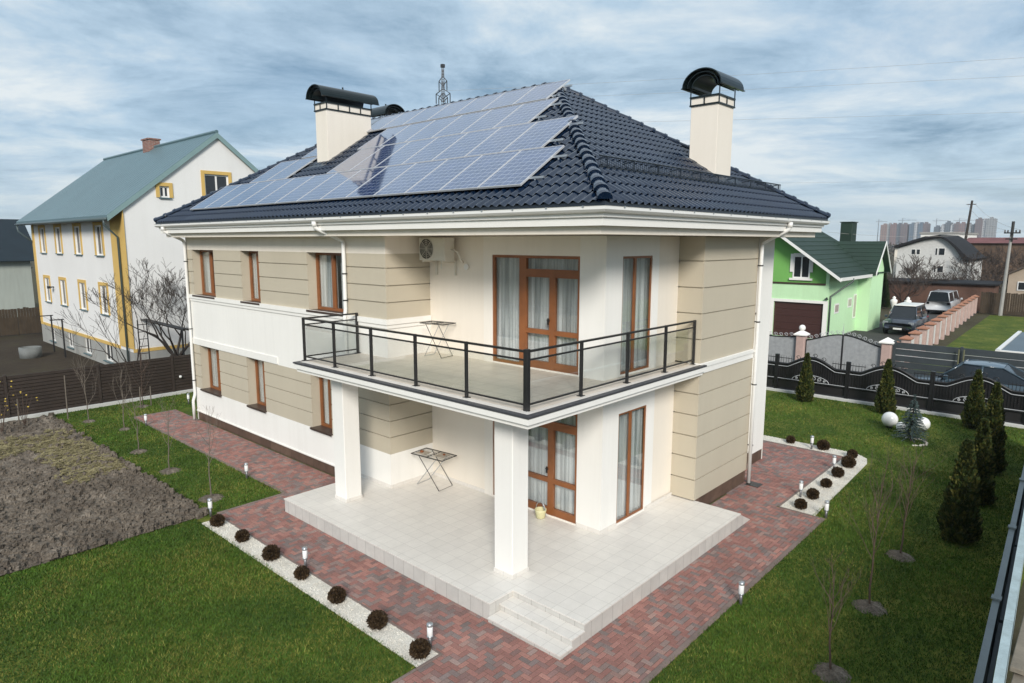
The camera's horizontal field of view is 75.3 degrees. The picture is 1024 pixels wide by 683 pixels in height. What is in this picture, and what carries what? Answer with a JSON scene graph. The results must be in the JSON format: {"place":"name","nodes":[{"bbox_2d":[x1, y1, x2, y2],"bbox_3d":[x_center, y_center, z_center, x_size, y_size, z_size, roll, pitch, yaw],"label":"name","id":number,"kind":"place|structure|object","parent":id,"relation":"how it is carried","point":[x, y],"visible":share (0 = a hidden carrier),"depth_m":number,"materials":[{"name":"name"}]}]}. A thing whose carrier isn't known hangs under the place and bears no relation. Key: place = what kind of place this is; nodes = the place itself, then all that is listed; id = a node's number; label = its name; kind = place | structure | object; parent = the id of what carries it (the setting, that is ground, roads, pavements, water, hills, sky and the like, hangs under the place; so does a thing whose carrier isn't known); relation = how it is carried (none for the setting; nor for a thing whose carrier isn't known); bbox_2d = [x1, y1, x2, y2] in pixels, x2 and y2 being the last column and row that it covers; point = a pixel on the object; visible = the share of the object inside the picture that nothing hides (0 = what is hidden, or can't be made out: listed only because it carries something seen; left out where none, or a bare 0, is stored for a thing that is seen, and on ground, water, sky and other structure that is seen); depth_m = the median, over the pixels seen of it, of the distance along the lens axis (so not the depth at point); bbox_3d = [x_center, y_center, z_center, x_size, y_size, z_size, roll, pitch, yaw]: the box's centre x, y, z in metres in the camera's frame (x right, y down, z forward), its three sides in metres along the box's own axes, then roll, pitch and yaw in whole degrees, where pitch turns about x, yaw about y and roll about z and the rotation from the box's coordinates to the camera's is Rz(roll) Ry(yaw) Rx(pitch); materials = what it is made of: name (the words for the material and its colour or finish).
{"place":"outdoors","nodes":[
{"label":"outdoors","id":0,"kind":"place"},
{"bbox_2d":[0,318,165,376],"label":"dirt yard","id":1,"kind":"structure","parent":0,"point":[13,363],"depth_m":35.40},
{"bbox_2d":[0,307,41,335],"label":"board fence","id":2,"kind":"object","parent":1,"relation":"on","point":[32,317],"visible":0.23,"depth_m":44.01,"materials":[{"name":"wood"}]},
{"bbox_2d":[44,284,160,362],"bbox_3d":[-16.677,-0.081,27.286,3.449,4.610,3.032,1,9,5],"label":"bare tree","id":3,"kind":"object","parent":1,"relation":"on","point":[115,347],"visible":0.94,"depth_m":27.05,"materials":[{"name":"grey plant"}]},
{"bbox_2d":[14,130,257,363],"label":"neighbour house","id":4,"kind":"structure","parent":1,"relation":"on","point":[91,227],"depth_m":32.63,"materials":[{"name":"white paint"}]},
{"bbox_2d":[200,170,231,195],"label":"window","id":5,"kind":"structure","parent":4,"relation":"in","point":[210,182],"depth_m":32.56,"materials":[{"name":"yellow plastic"}]},
{"bbox_2d":[83,257,189,355],"bbox_3d":[-15.185,-0.819,28.694,7.293,5.616,5.402,8,12,42],"label":"bare tree","id":6,"kind":"object","parent":1,"relation":"on","point":[172,291],"visible":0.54,"depth_m":28.69,"materials":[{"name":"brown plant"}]},
{"bbox_2d":[136,410,840,682],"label":"paving","id":7,"kind":"structure","parent":0,"point":[240,454],"depth_m":12.32,"materials":[{"name":"brick"}]},
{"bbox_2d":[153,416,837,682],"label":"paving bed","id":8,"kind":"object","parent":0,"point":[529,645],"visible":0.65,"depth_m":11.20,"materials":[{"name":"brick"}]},
{"bbox_2d":[0,390,1023,682],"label":"lawn","id":9,"kind":"structure","parent":0,"point":[926,452],"depth_m":11.40,"materials":[{"name":"plant"}]},
{"bbox_2d":[0,412,208,575],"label":"soil bed","id":10,"kind":"object","parent":9,"relation":"on","point":[46,524],"visible":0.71,"depth_m":15.95,"materials":[{"name":"soil"}]},
{"bbox_2d":[0,428,129,483],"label":"straw mulch","id":11,"kind":"object","parent":10,"relation":"on","point":[72,451],"visible":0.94,"depth_m":19.37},
{"bbox_2d":[202,521,437,666],"bbox_3d":[-4.005,4.403,12.412,7.460,0.078,0.458,8,12,42],"label":"gravel strip","id":12,"kind":"object","parent":9,"relation":"on","point":[392,636],"visible":0.74,"depth_m":11.60,"materials":[{"name":"gravel"}]},
{"bbox_2d":[366,609,387,629],"bbox_3d":[-2.175,4.502,10.751,0.362,0.311,0.357,5,10,29],"label":"globe shrub","id":13,"kind":"object","parent":12,"relation":"on","point":[377,619],"visible":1,"depth_m":10.67,"materials":[{"name":"brown plant"}]},
{"bbox_2d":[408,638,430,659],"bbox_3d":[-1.385,4.617,9.997,0.340,0.308,0.358,3,9,17],"label":"globe shrub","id":14,"kind":"object","parent":12,"relation":"on","point":[420,648],"visible":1,"depth_m":9.91,"materials":[{"name":"brown plant"}]},
{"bbox_2d":[284,475,749,659],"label":"terrace","id":15,"kind":"structure","parent":9,"relation":"on","point":[574,587],"depth_m":12.88,"materials":[{"name":"tile"}]},
{"bbox_2d":[411,447,456,490],"bbox_3d":[-1.891,3.078,16.095,1.021,0.846,0.561,6,11,36],"label":"drying rack","id":16,"kind":"object","parent":15,"relation":"on","point":[442,454],"visible":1,"depth_m":16.03,"materials":[{"name":"metal"}]},
{"bbox_2d":[794,352,814,401],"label":"thuja","id":17,"kind":"object","parent":9,"relation":"on","point":[805,391],"visible":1,"depth_m":25.82,"materials":[{"name":"green plant"}]},
{"bbox_2d":[763,435,866,515],"bbox_3d":[5.864,3.291,19.861,7.956,0.078,5.581,8,12,42],"label":"gravel strip","id":18,"kind":"object","parent":9,"relation":"on","point":[833,490],"visible":0.52,"depth_m":17.35,"materials":[{"name":"gravel"}]},
{"bbox_2d":[810,549,861,682],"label":"young tree","id":19,"kind":"object","parent":9,"relation":"on","point":[830,671],"visible":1,"depth_m":9.57,"materials":[{"name":"plant"}]},
{"bbox_2d":[838,443,906,616],"bbox_3d":[6.200,3.131,11.278,1.039,2.960,0.912,-6,10,-33],"label":"young tree","id":20,"kind":"object","parent":9,"relation":"on","point":[868,604],"visible":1,"depth_m":11.25,"materials":[{"name":"plant"}]},
{"bbox_2d":[873,359,897,413],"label":"thuja","id":21,"kind":"object","parent":9,"relation":"on","point":[884,400],"visible":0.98,"depth_m":24.01,"materials":[{"name":"green plant"}]},
{"bbox_2d":[891,394,928,442],"bbox_3d":[12.539,2.370,20.820,1.037,1.529,1.139,8,12,42],"label":"blue spruce","id":22,"kind":"object","parent":9,"relation":"on","point":[912,424],"visible":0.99,"depth_m":20.75,"materials":[{"name":"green plant"}]},
{"bbox_2d":[875,437,946,561],"bbox_3d":[7.756,3.049,13.085,1.012,2.589,0.814,-2,9,-12],"label":"young tree","id":23,"kind":"object","parent":9,"relation":"on","point":[900,555],"visible":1,"depth_m":13.11,"materials":[{"name":"plant"}]},
{"bbox_2d":[936,439,983,543],"bbox_3d":[9.334,3.091,13.777,0.879,2.267,0.878,-1,9,-8],"label":"thuja","id":24,"kind":"object","parent":9,"relation":"on","point":[959,520],"visible":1,"depth_m":13.60,"materials":[{"name":"green plant"}]},
{"bbox_2d":[959,369,985,428],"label":"thuja","id":25,"kind":"object","parent":9,"relation":"on","point":[972,414],"visible":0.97,"depth_m":22.06,"materials":[{"name":"green plant"}]},
{"bbox_2d":[973,418,997,504],"bbox_3d":[11.150,2.851,15.784,0.807,2.142,0.819,2,9,12],"label":"thuja","id":26,"kind":"object","parent":9,"relation":"on","point":[985,459],"visible":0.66,"depth_m":15.58,"materials":[{"name":"green plant"}]},
{"bbox_2d":[983,382,1007,439],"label":"thuja","id":27,"kind":"object","parent":9,"relation":"on","point":[996,392],"visible":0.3,"depth_m":20.25,"materials":[{"name":"green plant"}]},
{"bbox_2d":[986,399,1008,473],"bbox_3d":[12.990,2.566,17.918,0.803,2.071,0.767,-4,9,-23],"label":"thuja","id":28,"kind":"object","parent":9,"relation":"on","point":[995,418],"visible":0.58,"depth_m":17.74,"materials":[{"name":"green plant"}]},
{"bbox_2d":[0,0,1023,240],"label":"sky","id":29,"kind":"structure","parent":0,"point":[82,82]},
{"bbox_2d":[30,245,1023,682],"bbox_3d":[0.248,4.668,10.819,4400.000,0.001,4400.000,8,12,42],"label":"ground","id":30,"kind":"structure","parent":0,"point":[966,325],"depth_m":47.18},
{"bbox_2d":[0,219,34,316],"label":"dark roof house","id":31,"kind":"structure","parent":30,"relation":"on","point":[16,258],"depth_m":54.46,"materials":[{"name":"paint"}]},
{"bbox_2d":[0,354,192,422],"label":"slat fence","id":32,"kind":"object","parent":30,"relation":"on","point":[47,388],"visible":0.53,"depth_m":24.90,"materials":[{"name":"wood"}]},
{"bbox_2d":[132,409,843,682],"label":"path edging","id":33,"kind":"object","parent":30,"relation":"on","point":[679,650],"visible":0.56,"depth_m":12.42,"materials":[{"name":"grey stone"}]},
{"bbox_2d":[153,67,830,579],"bbox_3d":[-2.100,-2.194,19.947,18.394,11.018,11.677,8,12,42],"label":"villa","id":34,"kind":"object","parent":30,"relation":"on","point":[615,223],"visible":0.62,"depth_m":15.12,"materials":[{"name":"white paint"}]},
{"bbox_2d":[192,250,215,298],"bbox_3d":[-10.133,-2.255,22.021,2.212,1.560,0.484,8,12,42],"label":"window","id":35,"kind":"structure","parent":34,"relation":"in","point":[206,256],"depth_m":22.37,"materials":[{"name":"brown glass"}]},
{"bbox_2d":[200,348,221,396],"bbox_3d":[-10.118,0.951,22.487,2.058,1.540,0.483,8,12,42],"label":"window","id":36,"kind":"structure","parent":34,"relation":"in","point":[213,355],"depth_m":22.81,"materials":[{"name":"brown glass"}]},
{"bbox_2d":[240,251,260,304],"bbox_3d":[-7.704,-1.920,19.825,1.484,1.560,0.484,8,12,42],"label":"window","id":37,"kind":"structure","parent":34,"relation":"in","point":[253,255],"depth_m":20.12,"materials":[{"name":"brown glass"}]},
{"bbox_2d":[246,360,266,412],"bbox_3d":[-7.726,1.281,20.324,1.529,1.540,0.484,8,12,42],"label":"window","id":38,"kind":"structure","parent":34,"relation":"in","point":[260,406],"depth_m":20.60,"materials":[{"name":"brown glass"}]},
{"bbox_2d":[310,377,332,436],"bbox_3d":[-5.055,1.649,17.909,1.338,1.540,0.483,8,12,42],"label":"window","id":39,"kind":"structure","parent":34,"relation":"in","point":[325,428],"depth_m":18.15,"materials":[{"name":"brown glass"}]},
{"bbox_2d":[306,252,343,316],"bbox_3d":[-4.772,-1.517,17.174,2.268,1.560,0.484,8,12,42],"label":"window","id":40,"kind":"structure","parent":34,"relation":"in","point":[326,263],"depth_m":17.48,"materials":[{"name":"brown glass"}]},
{"bbox_2d":[291,84,582,179],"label":"mounting rails","id":41,"kind":"object","parent":34,"relation":"attached to","point":[552,140],"visible":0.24,"depth_m":13.46,"materials":[{"name":"metal"}]},
{"bbox_2d":[205,182,257,208],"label":"solar panel","id":42,"kind":"object","parent":41,"relation":"attached to","point":[229,196],"visible":1,"depth_m":20.67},
{"bbox_2d":[220,180,274,207],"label":"solar panel","id":43,"kind":"object","parent":41,"relation":"attached to","point":[245,195],"visible":0.96,"depth_m":19.94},
{"bbox_2d":[237,178,293,206],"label":"solar panel","id":44,"kind":"object","parent":41,"relation":"attached to","point":[260,195],"visible":1,"depth_m":19.21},
{"bbox_2d":[255,175,314,204],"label":"solar panel","id":45,"kind":"object","parent":41,"relation":"attached to","point":[283,191],"visible":1,"depth_m":18.47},
{"bbox_2d":[267,157,316,180],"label":"solar panel","id":46,"kind":"object","parent":41,"relation":"attached to","point":[294,167],"visible":0.83,"depth_m":20.37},
{"bbox_2d":[275,173,335,203],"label":"solar panel","id":47,"kind":"object","parent":41,"relation":"attached to","point":[303,189],"visible":0.99,"depth_m":17.73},
{"bbox_2d":[297,170,359,201],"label":"solar panel","id":48,"kind":"object","parent":41,"relation":"attached to","point":[326,187],"visible":1,"depth_m":17.00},
{"bbox_2d":[320,166,387,200],"bbox_3d":[-3.878,-3.880,16.298,1.078,0.038,1.493,8,44,42],"label":"solar panel","id":49,"kind":"object","parent":41,"relation":"attached to","point":[353,183],"visible":1,"depth_m":16.27,"materials":[{"name":"glass"}]},
{"bbox_2d":[326,145,384,173],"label":"solar panel","id":50,"kind":"object","parent":41,"relation":"attached to","point":[354,160],"visible":0.99,"depth_m":18.21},
{"bbox_2d":[349,142,408,170],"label":"solar panel","id":51,"kind":"object","parent":41,"relation":"attached to","point":[379,156],"visible":0.97,"depth_m":17.47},
{"bbox_2d":[345,163,415,198],"bbox_3d":[-3.067,-3.768,15.564,1.078,0.038,1.493,8,44,42],"label":"solar panel","id":52,"kind":"object","parent":41,"relation":"attached to","point":[375,184],"visible":1,"depth_m":15.53,"materials":[{"name":"glass"}]},
{"bbox_2d":[357,125,408,149],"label":"solar panel","id":53,"kind":"object","parent":41,"relation":"attached to","point":[382,137],"visible":0.99,"depth_m":19.12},
{"bbox_2d":[374,137,437,167],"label":"solar panel","id":54,"kind":"object","parent":41,"relation":"attached to","point":[403,154],"visible":1,"depth_m":16.73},
{"bbox_2d":[380,120,434,145],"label":"solar panel","id":55,"kind":"object","parent":41,"relation":"attached to","point":[406,133],"visible":0.99,"depth_m":18.40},
{"bbox_2d":[374,159,447,196],"bbox_3d":[-2.255,-3.657,14.830,1.078,0.038,1.493,8,44,42],"label":"solar panel","id":56,"kind":"object","parent":41,"relation":"attached to","point":[408,179],"visible":0.99,"depth_m":14.79,"materials":[{"name":"glass"}]},
{"bbox_2d":[403,104,448,125],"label":"solar panel","id":57,"kind":"object","parent":41,"relation":"attached to","point":[426,114],"visible":1,"depth_m":19.31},
{"bbox_2d":[405,115,461,141],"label":"solar panel","id":58,"kind":"object","parent":41,"relation":"attached to","point":[432,129],"visible":0.99,"depth_m":17.67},
{"bbox_2d":[402,132,467,164],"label":"solar panel","id":59,"kind":"object","parent":41,"relation":"attached to","point":[435,148],"visible":1,"depth_m":16.00,"materials":[{"name":"glass"}]},
{"bbox_2d":[405,155,481,194],"bbox_3d":[-1.443,-3.545,14.096,1.078,0.038,1.493,8,44,42],"label":"solar panel","id":60,"kind":"object","parent":41,"relation":"attached to","point":[441,176],"visible":1,"depth_m":14.06,"materials":[{"name":"glass"}]},
{"bbox_2d":[427,98,475,120],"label":"solar panel","id":61,"kind":"object","parent":41,"relation":"attached to","point":[451,110],"visible":1,"depth_m":18.58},
{"bbox_2d":[432,109,491,137],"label":"solar panel","id":62,"kind":"object","parent":41,"relation":"attached to","point":[460,124],"visible":0.96,"depth_m":16.94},
{"bbox_2d":[432,127,500,160],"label":"solar panel","id":63,"kind":"object","parent":41,"relation":"attached to","point":[466,144],"visible":0.99,"depth_m":15.26,"materials":[{"name":"glass"}]},
{"bbox_2d":[453,92,504,115],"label":"solar panel","id":64,"kind":"object","parent":41,"relation":"attached to","point":[479,104],"visible":1,"depth_m":17.85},
{"bbox_2d":[439,150,520,191],"bbox_3d":[-0.631,-3.433,13.363,1.078,0.038,1.493,8,44,42],"label":"solar panel","id":65,"kind":"object","parent":41,"relation":"attached to","point":[477,173],"visible":0.99,"depth_m":13.32,"materials":[{"name":"glass"}]},
{"bbox_2d":[462,104,522,132],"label":"solar panel","id":66,"kind":"object","parent":41,"relation":"attached to","point":[492,118],"visible":0.99,"depth_m":16.21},
{"bbox_2d":[465,122,536,156],"bbox_3d":[-0.233,-4.424,14.552,1.078,0.038,1.410,8,44,42],"label":"solar panel","id":67,"kind":"object","parent":41,"relation":"attached to","point":[501,139],"visible":0.99,"depth_m":14.53,"materials":[{"name":"glass"}]},
{"bbox_2d":[482,86,535,110],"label":"solar panel","id":68,"kind":"object","parent":41,"relation":"attached to","point":[509,98],"visible":1,"depth_m":17.12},
{"bbox_2d":[478,145,564,188],"bbox_3d":[0.180,-3.321,12.629,1.078,0.038,1.493,8,44,42],"label":"solar panel","id":69,"kind":"object","parent":41,"relation":"attached to","point":[521,167],"visible":1,"depth_m":12.57,"materials":[{"name":"glass"}]},
{"bbox_2d":[493,97,558,127],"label":"solar panel","id":70,"kind":"object","parent":41,"relation":"attached to","point":[524,113],"visible":1,"depth_m":15.46,"materials":[{"name":"glass"}]},
{"bbox_2d":[501,115,577,152],"bbox_3d":[0.579,-4.312,13.818,1.078,0.038,1.410,8,44,42],"label":"solar panel","id":71,"kind":"object","parent":41,"relation":"attached to","point":[540,134],"visible":1,"depth_m":13.78,"materials":[{"name":"glass"}]},
{"bbox_2d":[513,79,569,104],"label":"solar panel","id":72,"kind":"object","parent":41,"relation":"attached to","point":[542,92],"visible":1,"depth_m":16.37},
{"bbox_2d":[419,237,462,275],"bbox_3d":[-1.645,-1.980,15.447,1.080,0.880,0.487,8,12,42],"label":"air conditioner","id":73,"kind":"object","parent":34,"relation":"attached to","point":[436,249],"visible":1,"depth_m":15.24,"materials":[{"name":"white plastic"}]},
{"bbox_2d":[302,313,695,411],"bbox_3d":[-0.347,-0.028,14.885,6.833,1.010,5.733,8,12,42],"label":"balcony railing","id":74,"kind":"object","parent":34,"relation":"on","point":[526,360],"visible":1,"depth_m":12.45,"materials":[{"name":"metal"}]},
{"bbox_2d":[493,414,577,523],"bbox_3d":[0.316,2.499,14.702,3.290,2.370,0.203,8,12,42],"label":"door","id":75,"kind":"structure","parent":34,"relation":"in","point":[552,446],"depth_m":14.20,"materials":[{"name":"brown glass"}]},
{"bbox_2d":[493,255,579,374],"bbox_3d":[0.320,-0.651,14.226,3.290,2.380,0.203,8,12,42],"label":"door","id":76,"kind":"structure","parent":34,"relation":"in","point":[536,298],"depth_m":14.07,"materials":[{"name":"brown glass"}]},
{"bbox_2d":[616,405,645,522],"bbox_3d":[2.550,2.574,14.225,0.157,2.370,1.442,8,12,42],"label":"window","id":77,"kind":"structure","parent":34,"relation":"in","point":[632,423],"depth_m":14.25,"materials":[{"name":"brown glass"}]},
{"bbox_2d":[620,256,651,374],"bbox_3d":[2.576,-0.580,13.776,0.160,2.380,1.498,8,12,42],"label":"window","id":78,"kind":"structure","parent":34,"relation":"in","point":[637,270],"depth_m":13.82,"materials":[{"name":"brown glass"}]},
{"bbox_2d":[794,325,809,359],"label":"gate pillar","id":79,"kind":"structure","parent":30,"relation":"on","point":[801,336],"depth_m":32.11,"materials":[{"name":"brick"}]},
{"bbox_2d":[768,331,795,362],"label":"metal gate","id":80,"kind":"structure","parent":79,"relation":"attached to","point":[783,346],"depth_m":32.91,"materials":[{"name":"metal"}]},
{"bbox_2d":[805,327,880,371],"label":"metal gate","id":81,"kind":"structure","parent":79,"relation":"attached to","point":[837,348],"depth_m":30.96,"materials":[{"name":"metal"}]},
{"bbox_2d":[765,222,891,338],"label":"green house","id":82,"kind":"structure","parent":30,"relation":"on","point":[823,282],"depth_m":44.13,"materials":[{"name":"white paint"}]},
{"bbox_2d":[773,301,822,338],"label":"garage door","id":83,"kind":"structure","parent":82,"relation":"in","point":[793,310],"depth_m":43.63,"materials":[{"name":"metal"}]},
{"bbox_2d":[789,253,813,280],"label":"window","id":84,"kind":"structure","parent":82,"relation":"in","point":[801,266],"depth_m":43.18,"materials":[{"name":"white plastic"}]},
{"bbox_2d":[880,223,908,244],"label":"tower block","id":85,"kind":"structure","parent":30,"relation":"on","point":[889,232],"depth_m":1199.30,"materials":[{"name":"concrete"}]},
{"bbox_2d":[766,353,1023,428],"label":"ornate fence","id":86,"kind":"object","parent":30,"relation":"on","point":[940,398],"visible":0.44,"depth_m":24.91,"materials":[{"name":"metal"}]},
{"bbox_2d":[887,264,931,302],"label":"bare tree","id":87,"kind":"object","parent":30,"relation":"on","point":[892,279],"visible":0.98,"depth_m":61.62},
{"bbox_2d":[897,253,947,278],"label":"bare tree","id":88,"kind":"object","parent":30,"relation":"on","point":[915,267],"visible":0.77,"depth_m":69.98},
{"bbox_2d":[897,295,978,368],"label":"brick pillar fence","id":89,"kind":"object","parent":30,"relation":"on","point":[936,329],"visible":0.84,"depth_m":42.61,"materials":[{"name":"brick"}]},
{"bbox_2d":[894,235,986,279],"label":"gambrel house","id":90,"kind":"structure","parent":30,"relation":"on","point":[942,248],"depth_m":79.67,"materials":[{"name":"white paint"}]},
{"bbox_2d":[884,277,1002,311],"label":"brick shed","id":91,"kind":"structure","parent":30,"relation":"on","point":[966,289],"depth_m":61.60,"materials":[{"name":"brick"}]},
{"bbox_2d":[892,341,1023,373],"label":"grey slat fence","id":92,"kind":"object","parent":30,"relation":"on","point":[959,355],"visible":0.56,"depth_m":28.47,"materials":[{"name":"silver metal"}]},
{"bbox_2d":[949,243,1019,280],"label":"bare tree","id":93,"kind":"object","parent":30,"relation":"on","point":[983,263],"visible":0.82,"depth_m":74.95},
{"bbox_2d":[974,217,997,237],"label":"tower block","id":94,"kind":"structure","parent":30,"relation":"on","point":[982,228],"depth_m":1109.71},
{"bbox_2d":[967,237,1023,280],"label":"rusty barn","id":95,"kind":"structure","parent":30,"relation":"on","point":[980,243],"depth_m":104.84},
{"bbox_2d":[973,466,1023,682],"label":"metal fence","id":96,"kind":"object","parent":30,"relation":"on","point":[986,664],"visible":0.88,"depth_m":8.20,"materials":[{"name":"metal"}]},
{"bbox_2d":[979,292,1023,315],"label":"lot fence","id":97,"kind":"object","parent":30,"relation":"on","point":[991,296],"visible":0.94,"depth_m":57.11,"materials":[{"name":"wood"}]},
{"bbox_2d":[993,512,1023,682],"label":"timber screen","id":98,"kind":"object","parent":30,"relation":"on","point":[1001,668],"visible":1,"depth_m":7.71,"materials":[{"name":"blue paint"}]},
{"bbox_2d":[998,221,1020,315],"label":"utility pole","id":99,"kind":"object","parent":30,"relation":"on","point":[1010,239],"visible":0.95,"depth_m":55.84,"materials":[{"name":"grey concrete"}]},
{"bbox_2d":[1003,267,1023,310],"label":"beige cottage","id":100,"kind":"structure","parent":30,"relation":"on","point":[1016,281],"depth_m":59.50,"materials":[{"name":"paint"}]},
{"bbox_2d":[844,311,978,345],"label":"driveway","id":101,"kind":"structure","parent":0,"point":[876,334],"depth_m":45.46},
{"bbox_2d":[883,304,928,332],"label":"off road car","id":102,"kind":"object","parent":101,"relation":"on","point":[906,318],"visible":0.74,"depth_m":44.88,"materials":[{"name":"grey paint"}]},
{"bbox_2d":[925,289,962,312],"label":"white van","id":103,"kind":"object","parent":101,"relation":"on","point":[941,300],"visible":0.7,"depth_m":57.22,"materials":[{"name":"paint"}]},
{"bbox_2d":[911,359,1023,390],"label":"sedan","id":104,"kind":"object","parent":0,"point":[1006,373],"visible":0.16,"depth_m":25.18,"materials":[{"name":"grey paint"}]},
{"bbox_2d":[914,315,1023,372],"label":"neighbour lawn","id":105,"kind":"structure","parent":0,"point":[992,332],"depth_m":45.52,"materials":[{"name":"plant"}]},
{"bbox_2d":[995,331,1023,367],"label":"swimming pool","id":106,"kind":"structure","parent":105,"relation":"on","point":[1014,343],"depth_m":30.98,"materials":[{"name":"blue concrete"}]},
{"bbox_3d":[7.207,4.518,9.089,0.410,0.870,1.800,8,12,42],"label":"timber trestle","id":107,"kind":"object","parent":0,"visible":0},
{"bbox_2d":[1011,672,1023,682],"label":"timber plank","id":108,"kind":"object","parent":107,"relation":"on","point":[1017,678],"visible":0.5,"depth_m":8.09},
{"bbox_2d":[1009,616,1023,675],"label":"timber plank","id":109,"kind":"object","parent":108,"relation":"on","point":[1017,664],"visible":1,"depth_m":8.37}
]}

